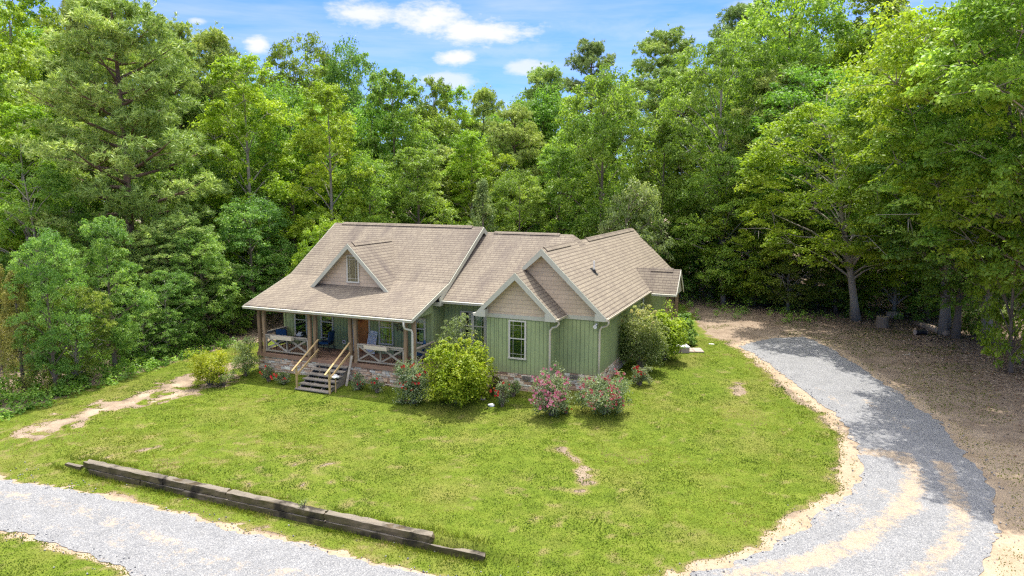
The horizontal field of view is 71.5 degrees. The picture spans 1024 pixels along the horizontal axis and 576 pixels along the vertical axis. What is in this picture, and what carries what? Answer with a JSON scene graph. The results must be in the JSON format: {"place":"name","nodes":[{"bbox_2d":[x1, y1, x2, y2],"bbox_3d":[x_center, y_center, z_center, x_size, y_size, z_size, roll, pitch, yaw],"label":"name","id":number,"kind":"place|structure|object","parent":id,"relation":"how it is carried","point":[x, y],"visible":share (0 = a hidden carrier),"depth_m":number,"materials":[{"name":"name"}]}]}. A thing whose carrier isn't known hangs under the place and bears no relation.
{"place":"outdoors","nodes":[
{"label":"outdoors","id":0,"kind":"place"},
{"bbox_2d":[0,0,959,200],"label":"sky","id":1,"kind":"structure","parent":0,"point":[468,43],"materials":[{"name":"blue"}]},
{"bbox_2d":[0,302,1023,575],"bbox_3d":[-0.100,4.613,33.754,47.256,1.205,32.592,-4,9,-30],"label":"lawn","id":2,"kind":"structure","parent":0,"point":[471,545],"depth_m":24.62,"materials":[{"name":"green plant"}]},
{"bbox_2d":[230,335,261,376],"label":"pale shrub","id":3,"kind":"object","parent":2,"relation":"on","point":[245,350],"visible":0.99,"depth_m":34.90,"materials":[{"name":"green plant"}]},
{"bbox_2d":[64,459,485,560],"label":"retaining wall","id":4,"kind":"structure","parent":2,"relation":"on","point":[387,531],"depth_m":21.43,"materials":[{"name":"brown wood"}]},
{"bbox_2d":[392,354,431,405],"bbox_3d":[-4.321,3.970,30.775,1.844,2.342,1.805,-1,8,-7],"label":"rose bush","id":5,"kind":"object","parent":2,"relation":"on","point":[411,385],"visible":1,"depth_m":30.60,"materials":[{"name":"green plant"}]},
{"bbox_2d":[569,368,635,414],"bbox_3d":[3.550,4.246,29.129,2.763,2.047,2.691,4,9,22],"label":"rose bush","id":6,"kind":"object","parent":2,"relation":"on","point":[601,393],"visible":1,"depth_m":28.87,"materials":[{"name":"green plant"}]},
{"bbox_2d":[615,303,671,368],"bbox_3d":[6.495,2.447,35.501,3.160,3.442,3.241,4,9,22],"label":"crape myrtle","id":7,"kind":"object","parent":2,"relation":"on","point":[637,341],"visible":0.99,"depth_m":34.89,"materials":[{"name":"green leaves"},{"name":"grey brown bark"}]},
{"bbox_2d":[0,207,1023,575],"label":"ground","id":8,"kind":"structure","parent":0,"point":[736,335],"depth_m":31.69,"materials":[{"name":"beige soil"}]},
{"bbox_2d":[0,2,46,261],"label":"broadleaf tree","id":9,"kind":"object","parent":8,"relation":"on","point":[5,92],"visible":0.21,"depth_m":48.97,"materials":[{"name":"green plant"}]},
{"bbox_2d":[0,270,63,395],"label":"broadleaf tree","id":10,"kind":"object","parent":8,"relation":"on","point":[9,310],"visible":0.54,"depth_m":31.81,"materials":[{"name":"green plant"}]},
{"bbox_2d":[0,41,71,270],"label":"broadleaf tree","id":11,"kind":"object","parent":8,"relation":"on","point":[26,70],"visible":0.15,"depth_m":52.05,"materials":[{"name":"green plant"}]},
{"bbox_2d":[0,101,82,311],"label":"broadleaf tree","id":12,"kind":"object","parent":8,"relation":"on","point":[11,110],"visible":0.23,"depth_m":46.77,"materials":[{"name":"green plant"}]},
{"bbox_2d":[2,227,95,386],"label":"broadleaf tree","id":13,"kind":"object","parent":8,"relation":"on","point":[44,242],"visible":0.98,"depth_m":31.67,"materials":[{"name":"green plant"}]},
{"bbox_2d":[0,0,102,239],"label":"broadleaf tree","id":14,"kind":"object","parent":8,"relation":"on","point":[17,15],"visible":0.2,"depth_m":58.90,"materials":[{"name":"green plant"}]},
{"bbox_2d":[0,162,118,337],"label":"broadleaf tree","id":15,"kind":"object","parent":8,"relation":"on","point":[54,188],"visible":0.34,"depth_m":40.46,"materials":[{"name":"green plant"}]},
{"bbox_2d":[30,5,108,210],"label":"broadleaf tree","id":16,"kind":"object","parent":8,"relation":"on","point":[47,21],"visible":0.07,"depth_m":69.91,"materials":[{"name":"green plant"}]},
{"bbox_2d":[31,79,118,288],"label":"broadleaf tree","id":17,"kind":"object","parent":8,"relation":"on","point":[95,205],"visible":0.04,"depth_m":52.50,"materials":[{"name":"green plant"}]},
{"bbox_2d":[38,283,117,383],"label":"broadleaf tree","id":18,"kind":"object","parent":8,"relation":"on","point":[106,333],"visible":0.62,"depth_m":33.56,"materials":[{"name":"green plant"}]},
{"bbox_2d":[39,0,163,306],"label":"broadleaf tree","id":19,"kind":"object","parent":8,"relation":"on","point":[80,26],"visible":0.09,"depth_m":51.00,"materials":[{"name":"green plant"}]},
{"bbox_2d":[42,250,161,350],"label":"broadleaf tree","id":20,"kind":"object","parent":8,"relation":"on","point":[88,272],"visible":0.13,"depth_m":39.69,"materials":[{"name":"green plant"}]},
{"bbox_2d":[0,0,231,331],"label":"tree","id":21,"kind":"object","parent":8,"relation":"on","point":[122,126],"visible":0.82,"depth_m":42.44,"materials":[{"name":"green plant"}]},
{"bbox_2d":[69,215,163,365],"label":"broadleaf tree","id":22,"kind":"object","parent":8,"relation":"on","point":[118,340],"visible":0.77,"depth_m":35.23,"materials":[{"name":"green plant"}]},
{"bbox_2d":[116,308,179,359],"bbox_3d":[-19.656,2.557,38.236,3.395,3.120,3.080,-5,9,-32],"label":"bush","id":23,"kind":"object","parent":8,"relation":"on","point":[146,341],"visible":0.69,"depth_m":38.29,"materials":[{"name":"green plant"}]},
{"bbox_2d":[127,268,206,352],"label":"broadleaf tree","id":24,"kind":"object","parent":8,"relation":"on","point":[181,332],"visible":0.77,"depth_m":39.78,"materials":[{"name":"green plant"}]},
{"bbox_2d":[124,10,216,203],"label":"broadleaf tree","id":25,"kind":"object","parent":8,"relation":"on","point":[182,29],"visible":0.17,"depth_m":53.94,"materials":[{"name":"green plant"}]},
{"bbox_2d":[111,214,242,329],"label":"broadleaf tree","id":26,"kind":"object","parent":8,"relation":"on","point":[162,263],"visible":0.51,"depth_m":42.20,"materials":[{"name":"green plant"}]},
{"bbox_2d":[140,152,256,314],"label":"broadleaf tree","id":27,"kind":"object","parent":8,"relation":"on","point":[188,168],"visible":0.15,"depth_m":50.52,"materials":[{"name":"green plant"}]},
{"bbox_2d":[161,224,240,339],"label":"broadleaf tree","id":28,"kind":"object","parent":8,"relation":"on","point":[213,244],"visible":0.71,"depth_m":42.11,"materials":[{"name":"green plant"}]},
{"bbox_2d":[183,347,233,385],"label":"lime shrub","id":29,"kind":"object","parent":8,"relation":"on","point":[203,363],"visible":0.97,"depth_m":33.53,"materials":[{"name":"green plant"}]},
{"bbox_2d":[145,84,271,273],"bbox_3d":[-24.910,-7.652,58.890,9.360,17.767,9.403,-6,10,-36],"label":"broadleaf tree","id":30,"kind":"object","parent":8,"relation":"on","point":[232,142],"visible":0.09,"depth_m":56.55,"materials":[{"name":"green plant"}]},
{"bbox_2d":[170,20,260,229],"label":"broadleaf tree","id":31,"kind":"object","parent":8,"relation":"on","point":[214,42],"visible":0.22,"depth_m":57.00,"materials":[{"name":"green plant"}]},
{"bbox_2d":[212,290,256,334],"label":"sapling","id":32,"kind":"object","parent":8,"relation":"on","point":[236,302],"visible":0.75,"depth_m":45.06,"materials":[{"name":"green plant"}]},
{"bbox_2d":[182,52,305,312],"bbox_3d":[-19.246,-7.153,51.347,8.908,19.141,8.120,-1,8,-13],"label":"broadleaf tree","id":33,"kind":"object","parent":8,"relation":"on","point":[214,119],"visible":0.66,"depth_m":50.20,"materials":[{"name":"green plant"}]},
{"bbox_2d":[198,193,299,327],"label":"broadleaf tree","id":34,"kind":"object","parent":8,"relation":"on","point":[224,232],"visible":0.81,"depth_m":46.43,"materials":[{"name":"green plant"}]},
{"bbox_2d":[233,131,304,284],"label":"broadleaf tree","id":35,"kind":"object","parent":8,"relation":"on","point":[264,155],"visible":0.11,"depth_m":55.81,"materials":[{"name":"green plant"}]},
{"bbox_2d":[232,73,352,277],"bbox_3d":[-17.572,-7.500,56.061,9.041,18.351,9.084,-6,10,-38],"label":"broadleaf tree","id":36,"kind":"object","parent":8,"relation":"on","point":[298,103],"visible":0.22,"depth_m":54.04,"materials":[{"name":"green plant"}]},
{"bbox_2d":[242,30,346,204],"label":"broadleaf tree","id":37,"kind":"object","parent":8,"relation":"on","point":[279,53],"visible":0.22,"depth_m":66.79,"materials":[{"name":"green plant"}]},
{"bbox_2d":[284,216,341,277],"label":"broadleaf tree","id":38,"kind":"object","parent":8,"relation":"on","point":[301,256],"visible":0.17,"depth_m":45.16,"materials":[{"name":"green plant"}]},
{"bbox_2d":[284,79,377,268],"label":"broadleaf tree","id":39,"kind":"object","parent":8,"relation":"on","point":[327,94],"visible":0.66,"depth_m":49.30,"materials":[{"name":"green plant"}]},
{"bbox_2d":[295,120,377,246],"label":"broadleaf tree","id":40,"kind":"object","parent":8,"relation":"on","point":[334,140],"visible":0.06,"depth_m":57.51,"materials":[{"name":"green plant"}]},
{"bbox_2d":[311,27,392,220],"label":"broadleaf tree","id":41,"kind":"object","parent":8,"relation":"on","point":[338,72],"visible":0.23,"depth_m":66.55,"materials":[{"name":"green plant"}]},
{"bbox_2d":[329,147,409,222],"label":"broadleaf tree","id":42,"kind":"object","parent":8,"relation":"on","point":[368,190],"visible":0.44,"depth_m":50.64,"materials":[{"name":"green plant"}]},
{"bbox_2d":[318,99,438,222],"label":"broadleaf tree","id":43,"kind":"object","parent":8,"relation":"on","point":[363,129],"visible":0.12,"depth_m":58.89,"materials":[{"name":"green plant"}]},
{"bbox_2d":[335,67,439,223],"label":"broadleaf tree","id":44,"kind":"object","parent":8,"relation":"on","point":[396,89],"visible":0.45,"depth_m":57.62,"materials":[{"name":"green plant"}]},
{"bbox_2d":[363,147,463,224],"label":"broadleaf tree","id":45,"kind":"object","parent":8,"relation":"on","point":[424,198],"visible":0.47,"depth_m":51.62,"materials":[{"name":"green plant"}]},
{"bbox_2d":[379,95,465,221],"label":"broadleaf tree","id":46,"kind":"object","parent":8,"relation":"on","point":[420,110],"visible":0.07,"depth_m":68.53,"materials":[{"name":"green plant"}]},
{"bbox_2d":[401,75,461,213],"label":"broadleaf tree","id":47,"kind":"object","parent":8,"relation":"on","point":[437,88],"visible":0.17,"depth_m":69.80,"materials":[{"name":"green plant"}]},
{"bbox_2d":[392,144,474,224],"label":"broadleaf tree","id":48,"kind":"object","parent":8,"relation":"on","point":[445,152],"visible":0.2,"depth_m":62.04,"materials":[{"name":"green plant"}]},
{"bbox_2d":[432,84,477,220],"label":"broadleaf tree","id":49,"kind":"object","parent":8,"relation":"on","point":[459,112],"visible":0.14,"depth_m":73.74,"materials":[{"name":"green plant"}]},
{"bbox_2d":[0,2,914,232],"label":"distant woods","id":50,"kind":"object","parent":8,"relation":"on","point":[637,72],"visible":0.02,"depth_m":89.10,"materials":[{"name":"green plant"}]},
{"bbox_2d":[434,313,480,356],"bbox_3d":[-2.636,2.894,33.166,2.365,3.504,1.908,1,8,5],"label":"crape myrtle","id":51,"kind":"object","parent":8,"relation":"on","point":[460,325],"visible":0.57,"depth_m":33.04,"materials":[{"name":"green plant"}]},
{"bbox_2d":[418,333,499,408],"bbox_3d":[-2.381,3.462,30.693,3.350,3.269,3.547,4,9,22],"label":"yellow green bush","id":52,"kind":"object","parent":8,"relation":"on","point":[456,375],"visible":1,"depth_m":30.18,"materials":[{"name":"green plant"}]},
{"bbox_2d":[242,222,683,393],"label":"house","id":53,"kind":"structure","parent":8,"relation":"on","point":[530,304],"depth_m":34.99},
{"bbox_2d":[508,320,526,359],"bbox_3d":[0.236,2.353,32.227,0.900,1.790,0.073,4,9,22],"label":"window","id":54,"kind":"structure","parent":53,"relation":"in","point":[516,328],"depth_m":32.25,"materials":[{"name":"clear glass"}]},
{"bbox_2d":[439,129,505,226],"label":"broadleaf tree","id":55,"kind":"object","parent":8,"relation":"on","point":[472,136],"visible":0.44,"depth_m":59.37,"materials":[{"name":"green plant"}]},
{"bbox_2d":[450,82,504,202],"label":"broadleaf tree","id":56,"kind":"object","parent":8,"relation":"on","point":[485,96],"visible":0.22,"depth_m":75.18,"materials":[{"name":"green plant"}]},
{"bbox_2d":[467,178,498,231],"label":"tree","id":57,"kind":"object","parent":8,"relation":"on","point":[482,195],"visible":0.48,"depth_m":52.41,"materials":[{"name":"green plant"}]},
{"bbox_2d":[440,146,526,231],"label":"broadleaf tree","id":58,"kind":"object","parent":8,"relation":"on","point":[498,172],"visible":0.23,"depth_m":60.53,"materials":[{"name":"green plant"}]},
{"bbox_2d":[0,337,1001,575],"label":"gravel drive","id":59,"kind":"structure","parent":8,"relation":"on","point":[921,504],"depth_m":20.66,"materials":[{"name":"grey gravel"}]},
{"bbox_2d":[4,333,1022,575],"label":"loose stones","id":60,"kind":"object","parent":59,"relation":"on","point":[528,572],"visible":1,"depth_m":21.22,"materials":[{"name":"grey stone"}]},
{"bbox_2d":[469,103,550,231],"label":"broadleaf tree","id":61,"kind":"object","parent":8,"relation":"on","point":[504,132],"visible":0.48,"depth_m":63.51,"materials":[{"name":"green plant"}]},
{"bbox_2d":[0,287,1020,420],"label":"undergrowth","id":62,"kind":"object","parent":8,"relation":"on","point":[35,393],"visible":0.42,"depth_m":36.66,"materials":[{"name":"green plant"}]},
{"bbox_2d":[5,287,1023,462],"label":"fallen leaves","id":63,"kind":"object","parent":8,"relation":"on","point":[950,351],"visible":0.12,"depth_m":44.39,"materials":[{"name":"brown plant"}]},
{"bbox_2d":[485,166,551,232],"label":"broadleaf tree","id":64,"kind":"object","parent":8,"relation":"on","point":[536,206],"visible":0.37,"depth_m":53.99,"materials":[{"name":"green plant"}]},
{"bbox_2d":[473,96,563,232],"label":"broadleaf tree","id":65,"kind":"object","parent":8,"relation":"on","point":[500,150],"visible":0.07,"depth_m":67.85,"materials":[{"name":"green plant"}]},
{"bbox_2d":[510,60,571,186],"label":"broadleaf tree","id":66,"kind":"object","parent":8,"relation":"on","point":[543,75],"visible":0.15,"depth_m":70.95,"materials":[{"name":"green plant"}]},
{"bbox_2d":[503,80,587,231],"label":"broadleaf tree","id":67,"kind":"object","parent":8,"relation":"on","point":[548,107],"visible":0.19,"depth_m":67.86,"materials":[{"name":"green plant"}]},
{"bbox_2d":[529,358,572,415],"bbox_3d":[1.750,4.149,29.095,1.990,2.366,1.748,-8,11,-44],"label":"rose bush","id":68,"kind":"object","parent":8,"relation":"on","point":[554,398],"visible":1,"depth_m":28.84,"materials":[{"name":"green plant"}]},
{"bbox_2d":[509,147,599,238],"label":"broadleaf tree","id":69,"kind":"object","parent":8,"relation":"on","point":[561,168],"visible":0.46,"depth_m":55.48,"materials":[{"name":"green plant"}]},
{"bbox_2d":[527,116,626,239],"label":"broadleaf tree","id":70,"kind":"object","parent":8,"relation":"on","point":[570,146],"visible":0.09,"depth_m":62.15,"materials":[{"name":"green plant"}]},
{"bbox_2d":[562,37,619,184],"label":"broadleaf tree","id":71,"kind":"object","parent":8,"relation":"on","point":[591,51],"visible":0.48,"depth_m":78.05,"materials":[{"name":"green plant"}]},
{"bbox_2d":[544,57,665,241],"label":"broadleaf tree","id":72,"kind":"object","parent":8,"relation":"on","point":[599,180],"visible":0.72,"depth_m":53.57,"materials":[{"name":"green plant"}]},
{"bbox_2d":[598,177,678,260],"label":"broadleaf tree","id":73,"kind":"object","parent":8,"relation":"on","point":[606,226],"visible":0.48,"depth_m":50.36,"materials":[{"name":"green plant"}]},
{"bbox_2d":[619,118,709,274],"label":"broadleaf tree","id":74,"kind":"object","parent":8,"relation":"on","point":[652,155],"visible":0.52,"depth_m":55.33,"materials":[{"name":"green plant"}]},
{"bbox_2d":[640,299,690,359],"bbox_3d":[8.007,2.229,37.139,2.690,3.222,2.730,4,9,22],"label":"green shrub","id":75,"kind":"object","parent":8,"relation":"on","point":[676,327],"visible":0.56,"depth_m":36.65,"materials":[{"name":"bright green leaves"},{"name":"grey brown bark"}]},
{"bbox_2d":[626,23,708,236],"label":"broadleaf tree","id":76,"kind":"object","parent":8,"relation":"on","point":[661,43],"visible":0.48,"depth_m":71.73,"materials":[{"name":"green plant"}]},
{"bbox_2d":[625,64,718,222],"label":"broadleaf tree","id":77,"kind":"object","parent":8,"relation":"on","point":[677,71],"visible":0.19,"depth_m":67.92,"materials":[{"name":"green plant"}]},
{"bbox_2d":[639,116,715,248],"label":"broadleaf tree","id":78,"kind":"object","parent":8,"relation":"on","point":[683,120],"visible":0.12,"depth_m":63.77,"materials":[{"name":"green plant"}]},
{"bbox_2d":[657,234,708,299],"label":"sapling","id":79,"kind":"object","parent":8,"relation":"on","point":[690,287],"visible":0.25,"depth_m":55.71,"materials":[{"name":"green plant"}]},
{"bbox_2d":[670,222,744,296],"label":"broadleaf tree","id":80,"kind":"object","parent":8,"relation":"on","point":[713,284],"visible":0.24,"depth_m":55.98,"materials":[{"name":"green plant"}]},
{"bbox_2d":[651,26,790,297],"bbox_3d":[15.853,-9.504,55.788,11.238,21.658,11.201,0,8,-3],"label":"broadleaf tree","id":81,"kind":"object","parent":8,"relation":"on","point":[726,121],"visible":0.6,"depth_m":53.74,"materials":[{"name":"green plant"}]},
{"bbox_2d":[668,150,798,303],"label":"broadleaf tree","id":82,"kind":"object","parent":8,"relation":"on","point":[728,158],"visible":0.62,"depth_m":51.99,"materials":[{"name":"green plant"}]},
{"bbox_2d":[705,0,774,103],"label":"broadleaf tree","id":83,"kind":"object","parent":8,"relation":"on","point":[732,14],"visible":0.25,"depth_m":70.01,"materials":[{"name":"green plant"}]},
{"bbox_2d":[697,185,804,305],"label":"broadleaf tree","id":84,"kind":"object","parent":8,"relation":"on","point":[748,234],"visible":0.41,"depth_m":51.58,"materials":[{"name":"green plant"}]},
{"bbox_2d":[711,237,802,305],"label":"sapling","id":85,"kind":"object","parent":8,"relation":"on","point":[744,297],"visible":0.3,"depth_m":52.34,"materials":[{"name":"green plant"}]},
{"bbox_2d":[720,63,824,295],"bbox_3d":[20.194,-8.176,56.285,8.888,18.678,9.120,-5,10,-35],"label":"broadleaf tree","id":86,"kind":"object","parent":8,"relation":"on","point":[763,80],"visible":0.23,"depth_m":54.45,"materials":[{"name":"green plant"}]},
{"bbox_2d":[696,0,870,267],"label":"broadleaf tree","id":87,"kind":"object","parent":8,"relation":"on","point":[820,7],"visible":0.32,"depth_m":57.83,"materials":[{"name":"green plant"}]},
{"bbox_2d":[745,209,844,310],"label":"broadleaf tree","id":88,"kind":"object","parent":8,"relation":"on","point":[800,287],"visible":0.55,"depth_m":49.63,"materials":[{"name":"green plant"}]},
{"bbox_2d":[735,63,904,305],"bbox_3d":[23.516,-7.281,52.513,13.192,18.090,13.236,-7,11,-41],"label":"broadleaf tree","id":89,"kind":"object","parent":8,"relation":"on","point":[782,97],"visible":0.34,"depth_m":50.76,"materials":[{"name":"green plant"}]},
{"bbox_2d":[791,228,881,311],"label":"sapling","id":90,"kind":"object","parent":8,"relation":"on","point":[835,276],"visible":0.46,"depth_m":49.69,"materials":[{"name":"green plant"}]},
{"bbox_2d":[797,20,890,271],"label":"broadleaf tree","id":91,"kind":"object","parent":8,"relation":"on","point":[835,60],"visible":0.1,"depth_m":59.22,"materials":[{"name":"green plant"}]},
{"bbox_2d":[794,230,894,307],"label":"broadleaf tree","id":92,"kind":"object","parent":8,"relation":"on","point":[865,298],"visible":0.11,"depth_m":51.46,"materials":[{"name":"green plant"}]},
{"bbox_2d":[732,101,958,321],"bbox_3d":[21.701,-4.388,45.195,14.206,14.307,14.028,-6,10,-40],"label":"broadleaf tree","id":93,"kind":"object","parent":8,"relation":"on","point":[770,155],"visible":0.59,"depth_m":44.28,"materials":[{"name":"green plant"}]},
{"bbox_2d":[805,79,885,303],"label":"broadleaf tree","id":94,"kind":"object","parent":8,"relation":"on","point":[826,147],"visible":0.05,"depth_m":52.33,"materials":[{"name":"green plant"}]},
{"bbox_2d":[816,0,919,278],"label":"broadleaf tree","id":95,"kind":"object","parent":8,"relation":"on","point":[870,3],"visible":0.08,"depth_m":60.74,"materials":[{"name":"green plant"}]},
{"bbox_2d":[851,191,938,310],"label":"broadleaf tree","id":96,"kind":"object","parent":8,"relation":"on","point":[894,299],"visible":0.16,"depth_m":48.92,"materials":[{"name":"green plant"}]},
{"bbox_2d":[812,9,1023,335],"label":"broadleaf tree","id":97,"kind":"object","parent":8,"relation":"on","point":[944,323],"visible":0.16,"depth_m":39.25,"materials":[{"name":"green plant"}]},
{"bbox_2d":[817,0,1023,278],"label":"broadleaf tree","id":98,"kind":"object","parent":8,"relation":"on","point":[959,191],"visible":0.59,"depth_m":30.19,"materials":[{"name":"green plant"}]},
{"bbox_2d":[884,247,972,320],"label":"broadleaf tree","id":99,"kind":"object","parent":8,"relation":"on","point":[916,302],"visible":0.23,"depth_m":47.55,"materials":[{"name":"green plant"}]},
{"bbox_2d":[850,85,1023,342],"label":"broadleaf tree","id":100,"kind":"object","parent":8,"relation":"on","point":[872,169],"visible":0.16,"depth_m":37.84,"materials":[{"name":"green plant"}]},
{"bbox_2d":[867,0,1023,283],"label":"broadleaf tree","id":101,"kind":"object","parent":8,"relation":"on","point":[940,237],"visible":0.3,"depth_m":31.95,"materials":[{"name":"green plant"}]},
{"bbox_2d":[890,112,1020,338],"bbox_3d":[26.681,-3.913,41.196,7.332,14.470,7.146,-4,9,-30],"label":"broadleaf tree","id":102,"kind":"object","parent":8,"relation":"on","point":[960,298],"visible":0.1,"depth_m":41.85,"materials":[{"name":"green plant"}]},
{"bbox_2d":[900,0,1023,217],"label":"broadleaf tree","id":103,"kind":"object","parent":8,"relation":"on","point":[986,19],"visible":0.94,"depth_m":26.18,"materials":[{"name":"green plant"}]},
{"bbox_2d":[954,185,1023,372],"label":"broadleaf tree","id":104,"kind":"object","parent":8,"relation":"on","point":[996,316],"visible":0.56,"depth_m":34.66,"materials":[{"name":"green plant"}]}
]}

